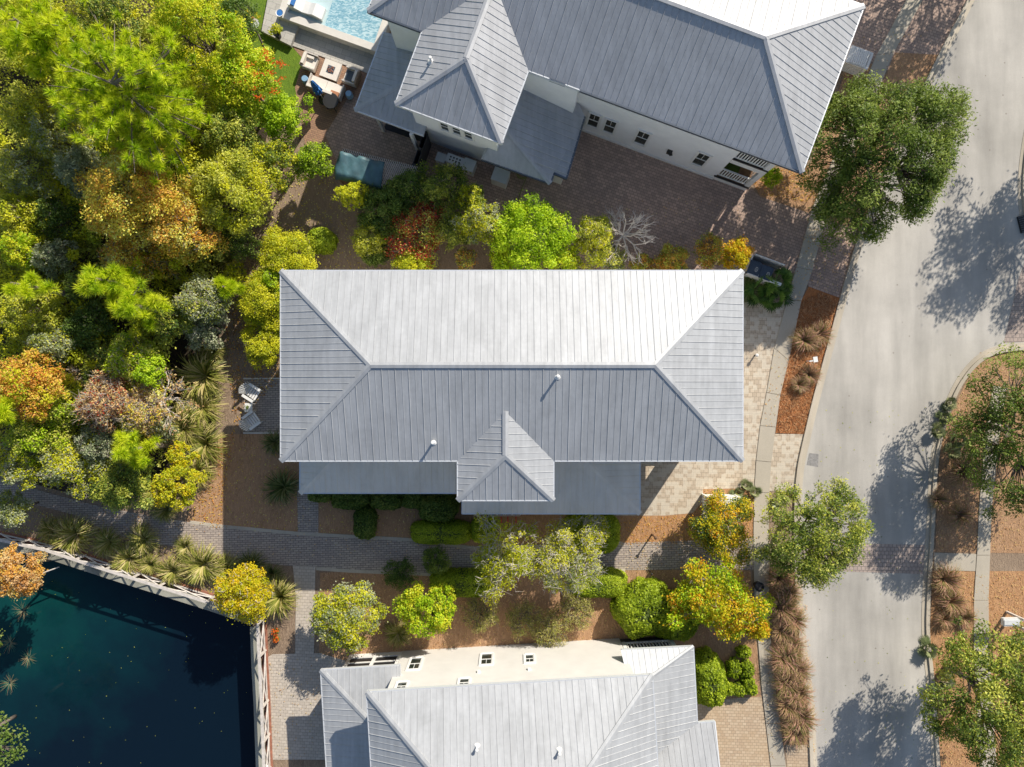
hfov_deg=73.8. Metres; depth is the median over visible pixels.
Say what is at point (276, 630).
flowering plant
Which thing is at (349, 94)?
round stool
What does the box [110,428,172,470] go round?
pine tree
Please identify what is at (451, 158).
air conditioner
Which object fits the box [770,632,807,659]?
muhly grass
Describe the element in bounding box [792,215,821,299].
fallen leaves
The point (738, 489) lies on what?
palmetto
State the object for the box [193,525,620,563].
fallen leaves
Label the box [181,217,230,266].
woodland tree
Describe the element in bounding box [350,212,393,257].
shaded shrub
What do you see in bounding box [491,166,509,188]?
air conditioner
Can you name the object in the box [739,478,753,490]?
palmetto
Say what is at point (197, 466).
grass clump
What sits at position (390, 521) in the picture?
mulch bed
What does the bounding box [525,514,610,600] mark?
twiggy tree
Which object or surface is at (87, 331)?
woodland tree
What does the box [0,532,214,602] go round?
rail fence
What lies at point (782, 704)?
muhly grass
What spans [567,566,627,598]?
hedge
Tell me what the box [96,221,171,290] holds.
woodland tree
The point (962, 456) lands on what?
palmetto
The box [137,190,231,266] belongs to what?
woodland tree
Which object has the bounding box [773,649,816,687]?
muhly grass
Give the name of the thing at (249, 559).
grass clump
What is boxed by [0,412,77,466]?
woodland tree
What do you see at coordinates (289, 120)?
woodland tree
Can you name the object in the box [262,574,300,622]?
grass clump
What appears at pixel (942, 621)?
muhly grass
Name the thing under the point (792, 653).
muhly grass
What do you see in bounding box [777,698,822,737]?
muhly grass
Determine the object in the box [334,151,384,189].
tarp
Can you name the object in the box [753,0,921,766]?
sidewalk
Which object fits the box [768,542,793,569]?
path
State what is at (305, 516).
path
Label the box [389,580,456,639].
lime tree
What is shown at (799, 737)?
muhly grass
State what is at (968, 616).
muhly grass
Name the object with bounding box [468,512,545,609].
twiggy tree
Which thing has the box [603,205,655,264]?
bare tree
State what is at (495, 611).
fallen leaves
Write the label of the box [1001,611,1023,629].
mailbox
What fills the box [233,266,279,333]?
garden shrub
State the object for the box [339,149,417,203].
pergola
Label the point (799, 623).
muhly grass
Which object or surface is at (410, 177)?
garden tree
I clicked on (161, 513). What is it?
grass clump
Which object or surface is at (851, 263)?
kerb
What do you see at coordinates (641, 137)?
window
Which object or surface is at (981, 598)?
sidewalk
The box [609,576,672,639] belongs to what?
clipped shrub
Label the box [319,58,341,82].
fire table
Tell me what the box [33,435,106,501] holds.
woodland tree
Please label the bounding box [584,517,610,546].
twiggy tree
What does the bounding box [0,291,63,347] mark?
woodland tree
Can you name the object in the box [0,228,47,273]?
woodland tree
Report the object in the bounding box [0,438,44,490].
woodland tree
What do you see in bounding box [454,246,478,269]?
garden shrub
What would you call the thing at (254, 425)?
adirondack chair
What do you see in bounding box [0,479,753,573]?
path
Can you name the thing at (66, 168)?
woodland tree
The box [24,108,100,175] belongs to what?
woodland tree
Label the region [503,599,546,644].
sparse shrub
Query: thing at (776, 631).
muhly grass
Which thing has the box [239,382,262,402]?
adirondack chair
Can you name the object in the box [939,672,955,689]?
palmetto
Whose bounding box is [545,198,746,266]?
fallen leaves
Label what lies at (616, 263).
garden shrub
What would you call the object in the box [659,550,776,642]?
autumn tree
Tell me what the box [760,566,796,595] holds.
muhly grass
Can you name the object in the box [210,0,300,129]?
lawn
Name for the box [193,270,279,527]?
fallen leaves
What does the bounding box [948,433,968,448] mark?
palmetto
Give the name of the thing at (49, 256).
woodland tree
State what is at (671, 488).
driveway
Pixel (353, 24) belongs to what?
swimming pool
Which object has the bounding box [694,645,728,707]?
clipped shrub
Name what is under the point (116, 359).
woodland tree
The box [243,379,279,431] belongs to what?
patio
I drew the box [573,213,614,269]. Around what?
garden tree
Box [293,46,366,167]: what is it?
patio
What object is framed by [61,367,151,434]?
woodland tree
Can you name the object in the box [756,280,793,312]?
fan palm
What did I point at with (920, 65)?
mulch bed
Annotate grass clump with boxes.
[34,513,65,545]
[44,512,100,556]
[74,470,98,493]
[89,523,123,559]
[107,540,144,575]
[122,519,161,558]
[135,473,161,510]
[135,552,161,577]
[149,501,179,524]
[152,555,188,588]
[163,397,205,450]
[171,346,232,406]
[172,534,197,559]
[173,382,228,431]
[173,541,227,587]
[176,451,218,494]
[180,417,231,471]
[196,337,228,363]
[204,549,241,586]
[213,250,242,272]
[231,548,269,580]
[259,429,279,456]
[260,468,298,508]
[260,562,286,586]
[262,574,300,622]
[382,617,413,650]
[744,276,761,304]
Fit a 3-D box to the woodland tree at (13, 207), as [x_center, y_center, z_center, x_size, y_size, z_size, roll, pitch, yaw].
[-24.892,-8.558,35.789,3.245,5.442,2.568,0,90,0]
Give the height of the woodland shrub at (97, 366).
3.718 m
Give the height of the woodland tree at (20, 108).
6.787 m
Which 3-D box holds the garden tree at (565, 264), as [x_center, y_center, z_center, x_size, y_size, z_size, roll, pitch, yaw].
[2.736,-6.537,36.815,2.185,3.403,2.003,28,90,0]
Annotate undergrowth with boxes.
[0,0,271,486]
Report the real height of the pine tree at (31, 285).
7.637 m
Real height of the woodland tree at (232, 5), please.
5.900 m
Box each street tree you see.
[749,473,877,593]
[795,69,978,258]
[916,613,1023,766]
[940,340,1023,520]
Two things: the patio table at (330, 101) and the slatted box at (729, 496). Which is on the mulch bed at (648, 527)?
the slatted box at (729, 496)
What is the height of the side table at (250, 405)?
0.485 m
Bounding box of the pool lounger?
[287,0,326,21]
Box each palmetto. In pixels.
[728,487,744,497]
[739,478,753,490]
[749,485,762,496]
[768,496,786,508]
[917,635,937,660]
[931,421,946,438]
[933,410,952,425]
[939,395,957,410]
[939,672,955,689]
[941,441,962,459]
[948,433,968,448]
[958,451,976,467]
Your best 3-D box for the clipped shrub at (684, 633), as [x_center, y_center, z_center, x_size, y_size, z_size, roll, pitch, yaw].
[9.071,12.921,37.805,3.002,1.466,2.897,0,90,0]
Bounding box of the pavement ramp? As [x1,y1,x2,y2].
[934,553,975,570]
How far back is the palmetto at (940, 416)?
38.22 m
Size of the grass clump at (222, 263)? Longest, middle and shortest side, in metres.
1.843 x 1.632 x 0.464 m
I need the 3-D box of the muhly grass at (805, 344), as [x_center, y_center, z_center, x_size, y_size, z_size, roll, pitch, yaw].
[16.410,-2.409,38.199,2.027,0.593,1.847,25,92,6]
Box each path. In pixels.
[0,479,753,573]
[293,565,314,664]
[297,480,317,536]
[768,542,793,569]
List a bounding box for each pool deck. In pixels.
[262,0,299,47]
[293,28,373,72]
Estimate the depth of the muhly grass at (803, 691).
37.90 m
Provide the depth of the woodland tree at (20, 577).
35.57 m
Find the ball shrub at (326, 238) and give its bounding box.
[307,227,338,254]
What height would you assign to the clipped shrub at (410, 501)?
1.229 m
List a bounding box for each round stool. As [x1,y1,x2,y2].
[301,75,307,84]
[345,90,352,99]
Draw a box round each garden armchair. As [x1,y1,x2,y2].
[299,51,319,72]
[341,66,361,87]
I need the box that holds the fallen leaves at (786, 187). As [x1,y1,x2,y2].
[755,170,814,201]
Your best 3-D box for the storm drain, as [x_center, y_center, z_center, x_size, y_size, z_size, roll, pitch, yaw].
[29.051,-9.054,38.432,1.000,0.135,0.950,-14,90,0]
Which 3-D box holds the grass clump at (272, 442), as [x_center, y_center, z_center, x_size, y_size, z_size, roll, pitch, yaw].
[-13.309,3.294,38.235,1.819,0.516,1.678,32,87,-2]
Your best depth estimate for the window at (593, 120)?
36.57 m
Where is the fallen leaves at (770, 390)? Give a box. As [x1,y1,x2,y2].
[762,352,786,426]
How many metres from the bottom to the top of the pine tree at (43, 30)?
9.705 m
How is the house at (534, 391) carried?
on the ground at (446, 260)
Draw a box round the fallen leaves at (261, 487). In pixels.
[225,440,297,529]
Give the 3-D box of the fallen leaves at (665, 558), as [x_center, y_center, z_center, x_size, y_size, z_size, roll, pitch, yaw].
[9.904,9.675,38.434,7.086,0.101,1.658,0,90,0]
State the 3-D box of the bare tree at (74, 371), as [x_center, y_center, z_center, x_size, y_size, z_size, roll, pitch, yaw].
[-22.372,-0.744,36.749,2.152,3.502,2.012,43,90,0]
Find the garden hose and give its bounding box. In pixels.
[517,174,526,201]
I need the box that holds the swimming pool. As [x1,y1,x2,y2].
[277,0,389,54]
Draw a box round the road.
[801,0,1023,766]
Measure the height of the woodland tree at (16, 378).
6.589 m
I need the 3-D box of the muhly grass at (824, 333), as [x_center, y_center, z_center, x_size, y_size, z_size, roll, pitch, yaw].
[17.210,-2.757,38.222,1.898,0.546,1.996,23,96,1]
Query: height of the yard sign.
0.845 m
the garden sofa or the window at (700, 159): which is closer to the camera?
the window at (700, 159)
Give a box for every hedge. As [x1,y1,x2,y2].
[410,519,471,544]
[429,566,496,597]
[470,517,497,542]
[563,514,620,553]
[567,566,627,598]
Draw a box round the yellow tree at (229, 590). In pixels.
[210,561,273,625]
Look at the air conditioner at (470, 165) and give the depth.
37.61 m
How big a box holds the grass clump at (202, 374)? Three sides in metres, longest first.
3.671 x 3.502 x 1.084 m
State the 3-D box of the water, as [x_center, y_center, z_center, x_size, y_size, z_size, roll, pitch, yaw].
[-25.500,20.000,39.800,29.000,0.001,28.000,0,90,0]
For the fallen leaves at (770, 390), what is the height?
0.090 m
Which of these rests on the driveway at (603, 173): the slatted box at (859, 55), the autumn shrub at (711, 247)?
the autumn shrub at (711, 247)
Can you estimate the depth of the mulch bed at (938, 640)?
38.49 m
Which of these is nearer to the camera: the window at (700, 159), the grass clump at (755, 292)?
the window at (700, 159)
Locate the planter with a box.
[753,581,763,591]
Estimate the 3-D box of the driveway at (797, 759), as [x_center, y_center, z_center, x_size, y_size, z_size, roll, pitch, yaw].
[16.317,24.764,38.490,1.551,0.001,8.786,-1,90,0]
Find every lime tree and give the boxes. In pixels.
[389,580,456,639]
[482,189,579,269]
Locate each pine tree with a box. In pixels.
[0,0,93,102]
[0,270,106,302]
[0,396,47,426]
[41,0,217,188]
[71,255,172,305]
[108,277,179,332]
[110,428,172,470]
[211,273,246,299]
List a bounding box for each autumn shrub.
[652,241,690,269]
[691,228,726,269]
[718,234,754,270]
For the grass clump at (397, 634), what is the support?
on the mulch bed at (724, 650)
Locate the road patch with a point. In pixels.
(812, 459)
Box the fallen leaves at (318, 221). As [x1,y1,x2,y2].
[231,165,440,271]
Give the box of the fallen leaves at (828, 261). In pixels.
[802,234,852,292]
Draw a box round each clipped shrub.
[307,494,331,502]
[331,494,370,509]
[353,505,378,539]
[369,494,401,510]
[400,494,425,509]
[418,494,460,521]
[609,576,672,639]
[655,588,701,641]
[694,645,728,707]
[725,656,741,679]
[726,679,735,695]
[733,680,747,696]
[734,644,751,658]
[739,659,755,678]
[739,677,755,691]
[747,686,758,696]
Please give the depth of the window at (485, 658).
36.57 m
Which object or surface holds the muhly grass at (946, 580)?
on the mulch bed at (938, 640)
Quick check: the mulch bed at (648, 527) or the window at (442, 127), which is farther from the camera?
the mulch bed at (648, 527)
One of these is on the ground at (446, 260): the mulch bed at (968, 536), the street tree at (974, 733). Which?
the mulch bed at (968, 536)
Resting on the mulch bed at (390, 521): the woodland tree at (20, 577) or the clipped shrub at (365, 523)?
the clipped shrub at (365, 523)
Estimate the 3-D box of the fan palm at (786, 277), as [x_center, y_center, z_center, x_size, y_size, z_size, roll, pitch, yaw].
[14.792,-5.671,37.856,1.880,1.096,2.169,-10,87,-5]
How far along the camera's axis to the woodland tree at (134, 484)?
35.25 m
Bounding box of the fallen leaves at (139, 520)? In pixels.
[99,507,184,541]
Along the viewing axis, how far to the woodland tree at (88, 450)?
35.20 m
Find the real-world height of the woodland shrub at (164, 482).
3.210 m
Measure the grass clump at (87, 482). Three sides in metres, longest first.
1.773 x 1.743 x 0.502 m
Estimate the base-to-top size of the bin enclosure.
1.100 m
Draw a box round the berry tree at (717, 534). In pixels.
[685,486,758,565]
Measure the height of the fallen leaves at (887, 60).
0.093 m
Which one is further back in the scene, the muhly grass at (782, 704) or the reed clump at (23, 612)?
the reed clump at (23, 612)
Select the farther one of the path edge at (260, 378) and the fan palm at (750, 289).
the path edge at (260, 378)
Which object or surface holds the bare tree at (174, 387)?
on the woodland floor
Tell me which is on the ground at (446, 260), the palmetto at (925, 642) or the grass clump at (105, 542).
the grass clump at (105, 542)
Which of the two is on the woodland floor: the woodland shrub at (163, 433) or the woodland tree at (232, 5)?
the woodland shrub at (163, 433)
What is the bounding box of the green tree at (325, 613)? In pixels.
[304,578,393,656]
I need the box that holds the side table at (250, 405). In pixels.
[245,403,254,411]
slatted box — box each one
[701,493,740,521]
[841,45,872,76]
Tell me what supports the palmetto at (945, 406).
on the mulch bed at (968, 536)
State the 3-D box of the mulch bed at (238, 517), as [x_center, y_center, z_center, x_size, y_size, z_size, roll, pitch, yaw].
[-15.203,5.641,38.496,6.487,0.001,5.585,0,90,0]
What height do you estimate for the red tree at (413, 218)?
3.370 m
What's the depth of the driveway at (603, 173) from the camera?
38.49 m
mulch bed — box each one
[186,434,298,531]
[318,494,619,545]
[319,570,760,698]
[617,488,753,542]
[753,60,871,212]
[769,572,808,744]
[776,287,838,433]
[831,52,937,229]
[930,571,1023,766]
[935,351,1023,552]
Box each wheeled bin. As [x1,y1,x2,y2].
[744,259,761,275]
[758,265,773,280]
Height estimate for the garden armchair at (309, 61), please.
0.630 m
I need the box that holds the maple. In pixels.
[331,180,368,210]
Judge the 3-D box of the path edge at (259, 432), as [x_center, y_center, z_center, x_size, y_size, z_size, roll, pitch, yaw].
[-13.271,2.792,38.485,3.751,0.030,0.080,0,90,0]
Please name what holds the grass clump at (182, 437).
on the woodland floor
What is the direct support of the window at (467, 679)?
in the house at (616, 702)
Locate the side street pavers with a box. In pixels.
[1004,265,1023,342]
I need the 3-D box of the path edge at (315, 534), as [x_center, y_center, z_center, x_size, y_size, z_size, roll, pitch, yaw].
[-5.981,8.748,38.488,24.441,0.024,0.865,3,90,0]
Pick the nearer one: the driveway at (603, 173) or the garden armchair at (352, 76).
the garden armchair at (352, 76)
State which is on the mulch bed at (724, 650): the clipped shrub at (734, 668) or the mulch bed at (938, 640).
the clipped shrub at (734, 668)
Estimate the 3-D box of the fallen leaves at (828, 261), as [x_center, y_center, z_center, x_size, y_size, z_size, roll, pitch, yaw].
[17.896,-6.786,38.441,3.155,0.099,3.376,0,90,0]
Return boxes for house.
[279,268,744,514]
[319,637,719,766]
[353,0,865,190]
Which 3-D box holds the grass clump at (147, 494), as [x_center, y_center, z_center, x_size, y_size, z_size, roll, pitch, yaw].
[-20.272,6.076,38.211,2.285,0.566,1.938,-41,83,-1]
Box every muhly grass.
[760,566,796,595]
[764,641,808,679]
[765,666,805,698]
[767,588,800,626]
[768,619,800,647]
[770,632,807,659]
[771,578,804,611]
[771,690,808,725]
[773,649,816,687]
[776,606,810,638]
[776,674,816,712]
[776,716,812,752]
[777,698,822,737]
[788,324,822,353]
[788,375,809,394]
[798,361,822,386]
[802,319,833,349]
[925,561,966,598]
[927,486,953,513]
[934,608,954,631]
[935,586,970,620]
[943,455,980,489]
[946,499,976,531]
[952,604,979,631]
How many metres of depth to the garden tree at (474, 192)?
35.69 m
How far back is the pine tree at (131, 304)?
32.42 m
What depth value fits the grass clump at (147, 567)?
38.13 m
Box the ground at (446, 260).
[0,4,1023,766]
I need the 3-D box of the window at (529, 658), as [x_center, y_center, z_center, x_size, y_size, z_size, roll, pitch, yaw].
[0.929,14.622,36.334,0.640,1.230,0.090,-3,90,0]
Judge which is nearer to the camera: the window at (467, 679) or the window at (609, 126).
the window at (467, 679)
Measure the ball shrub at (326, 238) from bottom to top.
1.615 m
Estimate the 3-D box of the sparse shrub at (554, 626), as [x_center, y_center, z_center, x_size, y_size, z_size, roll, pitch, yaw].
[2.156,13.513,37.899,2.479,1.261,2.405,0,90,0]
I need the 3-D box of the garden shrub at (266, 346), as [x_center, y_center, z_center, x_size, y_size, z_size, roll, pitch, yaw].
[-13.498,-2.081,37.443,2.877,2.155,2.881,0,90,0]
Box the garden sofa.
[305,73,345,101]
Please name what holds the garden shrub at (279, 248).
on the ground at (446, 260)
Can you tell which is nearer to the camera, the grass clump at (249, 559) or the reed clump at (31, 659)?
the grass clump at (249, 559)
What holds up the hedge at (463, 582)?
on the mulch bed at (724, 650)
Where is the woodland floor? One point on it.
(180, 344)
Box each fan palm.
[744,274,780,307]
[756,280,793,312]
[764,267,793,299]
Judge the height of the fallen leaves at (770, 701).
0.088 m
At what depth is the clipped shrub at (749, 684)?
37.95 m
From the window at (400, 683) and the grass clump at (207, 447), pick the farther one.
the grass clump at (207, 447)
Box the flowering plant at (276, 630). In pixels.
[271,628,280,642]
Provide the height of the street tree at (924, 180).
7.547 m
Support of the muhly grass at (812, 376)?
on the mulch bed at (810, 291)
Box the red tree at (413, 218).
[383,199,445,268]
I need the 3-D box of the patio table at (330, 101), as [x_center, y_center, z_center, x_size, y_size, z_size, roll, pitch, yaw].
[-10.041,-15.654,38.131,0.900,0.742,0.900,0,90,0]
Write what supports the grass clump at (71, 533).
on the ground at (446, 260)
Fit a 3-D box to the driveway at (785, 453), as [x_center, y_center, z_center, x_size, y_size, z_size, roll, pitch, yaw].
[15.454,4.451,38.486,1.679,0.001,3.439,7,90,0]
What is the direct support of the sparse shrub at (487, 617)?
on the mulch bed at (724, 650)
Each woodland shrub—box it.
[0,488,38,530]
[75,340,117,391]
[147,416,179,443]
[148,460,210,512]
[164,440,200,467]
[177,307,229,354]
[218,219,262,262]
[221,260,248,283]
[289,139,334,181]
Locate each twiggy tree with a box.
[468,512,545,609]
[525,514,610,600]
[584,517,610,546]
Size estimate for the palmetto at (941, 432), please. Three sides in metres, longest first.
1.206 x 1.127 x 0.631 m
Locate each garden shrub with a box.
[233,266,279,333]
[239,322,279,371]
[254,219,320,282]
[258,305,279,338]
[260,267,279,292]
[360,241,391,267]
[381,556,419,590]
[390,246,437,269]
[421,544,451,574]
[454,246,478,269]
[488,245,523,269]
[593,243,627,269]
[628,253,653,269]
[760,165,782,188]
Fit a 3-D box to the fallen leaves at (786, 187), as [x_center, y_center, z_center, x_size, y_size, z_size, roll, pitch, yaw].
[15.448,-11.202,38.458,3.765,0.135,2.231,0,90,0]
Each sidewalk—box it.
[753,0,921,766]
[974,387,1005,766]
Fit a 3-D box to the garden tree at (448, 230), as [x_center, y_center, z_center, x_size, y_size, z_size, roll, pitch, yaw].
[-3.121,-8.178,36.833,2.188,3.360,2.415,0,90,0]
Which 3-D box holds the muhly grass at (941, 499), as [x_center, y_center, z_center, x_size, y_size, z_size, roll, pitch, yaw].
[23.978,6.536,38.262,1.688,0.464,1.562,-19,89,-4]
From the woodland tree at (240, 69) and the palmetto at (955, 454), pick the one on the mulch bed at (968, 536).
the palmetto at (955, 454)
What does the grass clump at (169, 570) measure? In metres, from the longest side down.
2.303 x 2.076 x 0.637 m
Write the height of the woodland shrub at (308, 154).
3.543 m
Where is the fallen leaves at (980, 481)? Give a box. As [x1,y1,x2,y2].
[938,355,1023,550]
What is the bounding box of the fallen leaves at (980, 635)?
[937,572,1023,766]
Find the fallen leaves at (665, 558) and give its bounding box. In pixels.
[627,543,738,568]
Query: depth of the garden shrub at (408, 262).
36.25 m
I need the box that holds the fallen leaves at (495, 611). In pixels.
[320,571,749,653]
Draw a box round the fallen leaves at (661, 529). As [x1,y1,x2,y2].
[618,491,749,544]
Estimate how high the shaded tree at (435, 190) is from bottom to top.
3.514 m
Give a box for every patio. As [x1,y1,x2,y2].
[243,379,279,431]
[268,653,345,759]
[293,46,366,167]
[325,96,439,179]
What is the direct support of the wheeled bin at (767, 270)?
on the driveway at (603, 173)
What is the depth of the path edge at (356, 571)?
38.48 m
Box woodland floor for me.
[0,0,267,499]
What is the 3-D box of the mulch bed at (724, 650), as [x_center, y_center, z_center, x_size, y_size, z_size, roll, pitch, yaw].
[1.579,14.117,38.496,24.933,0.001,7.474,0,90,0]
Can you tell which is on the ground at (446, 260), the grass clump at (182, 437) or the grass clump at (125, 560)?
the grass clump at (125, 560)
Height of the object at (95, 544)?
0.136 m
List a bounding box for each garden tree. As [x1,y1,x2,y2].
[384,167,434,208]
[434,209,470,253]
[448,199,504,244]
[455,181,487,213]
[541,242,582,269]
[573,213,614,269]
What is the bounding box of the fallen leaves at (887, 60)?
[843,29,927,209]
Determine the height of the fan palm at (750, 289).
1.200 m
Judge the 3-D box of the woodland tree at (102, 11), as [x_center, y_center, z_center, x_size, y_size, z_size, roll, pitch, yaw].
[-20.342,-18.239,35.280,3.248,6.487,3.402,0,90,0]
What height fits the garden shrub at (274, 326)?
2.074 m
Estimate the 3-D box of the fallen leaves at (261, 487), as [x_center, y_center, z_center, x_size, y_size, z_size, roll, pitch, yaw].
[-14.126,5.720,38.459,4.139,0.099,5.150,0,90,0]
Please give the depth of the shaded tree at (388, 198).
36.00 m
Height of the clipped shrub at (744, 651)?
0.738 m
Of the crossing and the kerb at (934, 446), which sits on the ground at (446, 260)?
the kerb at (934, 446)
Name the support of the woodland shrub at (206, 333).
on the ground at (446, 260)
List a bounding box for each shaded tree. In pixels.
[356,178,414,239]
[411,159,475,219]
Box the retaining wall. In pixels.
[0,531,272,766]
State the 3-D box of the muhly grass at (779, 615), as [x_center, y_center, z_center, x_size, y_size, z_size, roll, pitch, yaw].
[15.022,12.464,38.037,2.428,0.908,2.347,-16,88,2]
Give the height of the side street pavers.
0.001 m
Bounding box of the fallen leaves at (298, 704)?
[269,657,318,756]
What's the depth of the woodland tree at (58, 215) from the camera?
35.06 m
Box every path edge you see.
[190,520,622,549]
[243,378,279,378]
[243,432,279,433]
[316,567,624,576]
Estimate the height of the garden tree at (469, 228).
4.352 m
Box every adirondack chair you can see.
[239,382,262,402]
[239,410,262,430]
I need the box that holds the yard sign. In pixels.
[807,357,817,361]
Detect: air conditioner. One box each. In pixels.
[435,152,446,165]
[445,153,464,168]
[461,157,476,176]
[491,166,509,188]
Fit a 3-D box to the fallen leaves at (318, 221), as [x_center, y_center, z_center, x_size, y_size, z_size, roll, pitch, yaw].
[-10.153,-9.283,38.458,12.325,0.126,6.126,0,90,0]
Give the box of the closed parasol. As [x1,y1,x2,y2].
[310,80,323,104]
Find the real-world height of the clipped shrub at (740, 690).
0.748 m
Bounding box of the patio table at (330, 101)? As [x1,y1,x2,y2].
[323,93,339,112]
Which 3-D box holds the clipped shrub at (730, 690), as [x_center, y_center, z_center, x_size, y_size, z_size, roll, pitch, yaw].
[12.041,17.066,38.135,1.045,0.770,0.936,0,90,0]
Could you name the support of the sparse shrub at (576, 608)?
on the mulch bed at (724, 650)
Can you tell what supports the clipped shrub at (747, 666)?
on the mulch bed at (724, 650)
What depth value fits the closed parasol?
37.00 m
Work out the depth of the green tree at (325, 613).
35.69 m
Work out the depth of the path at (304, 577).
38.47 m
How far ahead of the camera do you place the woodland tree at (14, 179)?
34.17 m
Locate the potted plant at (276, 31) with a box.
[267,23,282,38]
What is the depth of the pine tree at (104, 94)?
30.06 m
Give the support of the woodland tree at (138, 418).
on the woodland floor
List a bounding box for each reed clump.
[0,635,14,653]
[0,674,15,692]
[13,602,29,618]
[20,650,36,667]
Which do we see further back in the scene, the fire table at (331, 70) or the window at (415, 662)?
the fire table at (331, 70)
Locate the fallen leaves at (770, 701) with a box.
[765,591,777,758]
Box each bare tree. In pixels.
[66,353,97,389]
[121,366,203,440]
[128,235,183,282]
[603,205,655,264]
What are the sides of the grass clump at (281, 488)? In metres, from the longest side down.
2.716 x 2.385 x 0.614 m
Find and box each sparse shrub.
[459,595,501,633]
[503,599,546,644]
[530,606,570,647]
[553,590,595,631]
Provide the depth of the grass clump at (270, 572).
38.13 m
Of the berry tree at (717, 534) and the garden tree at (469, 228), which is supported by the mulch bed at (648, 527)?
the berry tree at (717, 534)
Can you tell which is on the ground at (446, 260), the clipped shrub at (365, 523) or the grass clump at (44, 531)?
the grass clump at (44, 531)
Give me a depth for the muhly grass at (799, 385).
38.20 m
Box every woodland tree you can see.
[0,83,83,143]
[0,140,69,198]
[0,191,62,235]
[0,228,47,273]
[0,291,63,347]
[0,346,73,428]
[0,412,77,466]
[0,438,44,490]
[0,541,52,600]
[0,711,28,766]
[23,319,78,369]
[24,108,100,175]
[25,238,80,280]
[27,193,86,242]
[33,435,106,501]
[40,379,100,431]
[52,143,127,201]
[57,298,116,355]
[61,269,106,308]
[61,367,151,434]
[64,141,199,259]
[73,419,117,462]
[75,0,154,60]
[87,458,156,514]
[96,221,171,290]
[101,326,169,390]
[111,383,174,440]
[130,354,182,388]
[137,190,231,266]
[142,295,194,347]
[143,0,255,83]
[172,272,233,331]
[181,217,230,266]
[182,140,282,240]
[200,102,266,164]
[205,34,288,132]
[215,0,263,46]
[251,138,300,193]
[254,91,313,149]
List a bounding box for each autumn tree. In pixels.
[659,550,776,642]
[741,613,770,641]
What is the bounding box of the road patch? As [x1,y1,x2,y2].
[807,453,818,466]
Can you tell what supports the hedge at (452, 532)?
on the mulch bed at (390, 521)
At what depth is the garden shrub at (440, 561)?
37.30 m
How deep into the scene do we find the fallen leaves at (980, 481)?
38.45 m
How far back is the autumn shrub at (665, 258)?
36.78 m
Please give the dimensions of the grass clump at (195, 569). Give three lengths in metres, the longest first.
3.189 x 2.772 x 0.770 m
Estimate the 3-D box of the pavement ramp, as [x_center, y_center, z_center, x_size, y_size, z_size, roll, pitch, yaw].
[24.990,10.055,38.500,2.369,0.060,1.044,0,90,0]
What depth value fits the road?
38.50 m
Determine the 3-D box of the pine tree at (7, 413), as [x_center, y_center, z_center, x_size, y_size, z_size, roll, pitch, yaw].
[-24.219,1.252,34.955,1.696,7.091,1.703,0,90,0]
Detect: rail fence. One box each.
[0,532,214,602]
[256,618,270,766]
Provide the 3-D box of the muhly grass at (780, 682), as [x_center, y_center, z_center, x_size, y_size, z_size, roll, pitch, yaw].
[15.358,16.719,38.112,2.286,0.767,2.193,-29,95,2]
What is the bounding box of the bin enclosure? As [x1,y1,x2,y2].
[742,253,784,286]
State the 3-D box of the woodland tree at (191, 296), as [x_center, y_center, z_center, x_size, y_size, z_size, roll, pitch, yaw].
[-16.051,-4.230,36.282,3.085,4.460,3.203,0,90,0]
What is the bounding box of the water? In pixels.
[0,549,255,766]
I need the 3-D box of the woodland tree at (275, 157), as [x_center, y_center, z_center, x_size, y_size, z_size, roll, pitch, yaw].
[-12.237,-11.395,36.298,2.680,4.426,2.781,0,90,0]
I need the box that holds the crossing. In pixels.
[803,543,924,573]
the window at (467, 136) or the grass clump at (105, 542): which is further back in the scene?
the grass clump at (105, 542)
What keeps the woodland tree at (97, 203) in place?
on the woodland floor
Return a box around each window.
[394,680,409,687]
[405,656,423,670]
[438,122,450,132]
[450,127,462,136]
[457,676,470,683]
[462,131,474,141]
[478,652,493,665]
[523,653,535,663]
[585,111,602,129]
[601,117,618,135]
[631,128,652,146]
[689,150,712,167]
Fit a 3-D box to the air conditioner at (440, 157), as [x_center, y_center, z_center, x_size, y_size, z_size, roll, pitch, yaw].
[-3.943,-12.550,38.180,0.540,0.640,0.490,20,90,0]
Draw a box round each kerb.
[793,0,970,766]
[921,342,1023,766]
[1018,134,1023,234]
[1022,162,1023,212]
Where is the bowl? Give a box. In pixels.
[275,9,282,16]
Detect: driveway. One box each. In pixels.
[425,131,856,297]
[613,302,784,515]
[697,697,770,766]
[769,434,803,491]
[786,745,809,766]
[850,0,965,70]
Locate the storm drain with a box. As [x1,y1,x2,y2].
[1017,215,1023,232]
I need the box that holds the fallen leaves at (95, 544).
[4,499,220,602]
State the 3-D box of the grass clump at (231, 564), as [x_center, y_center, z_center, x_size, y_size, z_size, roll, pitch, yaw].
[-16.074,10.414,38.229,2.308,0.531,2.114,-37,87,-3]
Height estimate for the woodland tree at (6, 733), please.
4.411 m

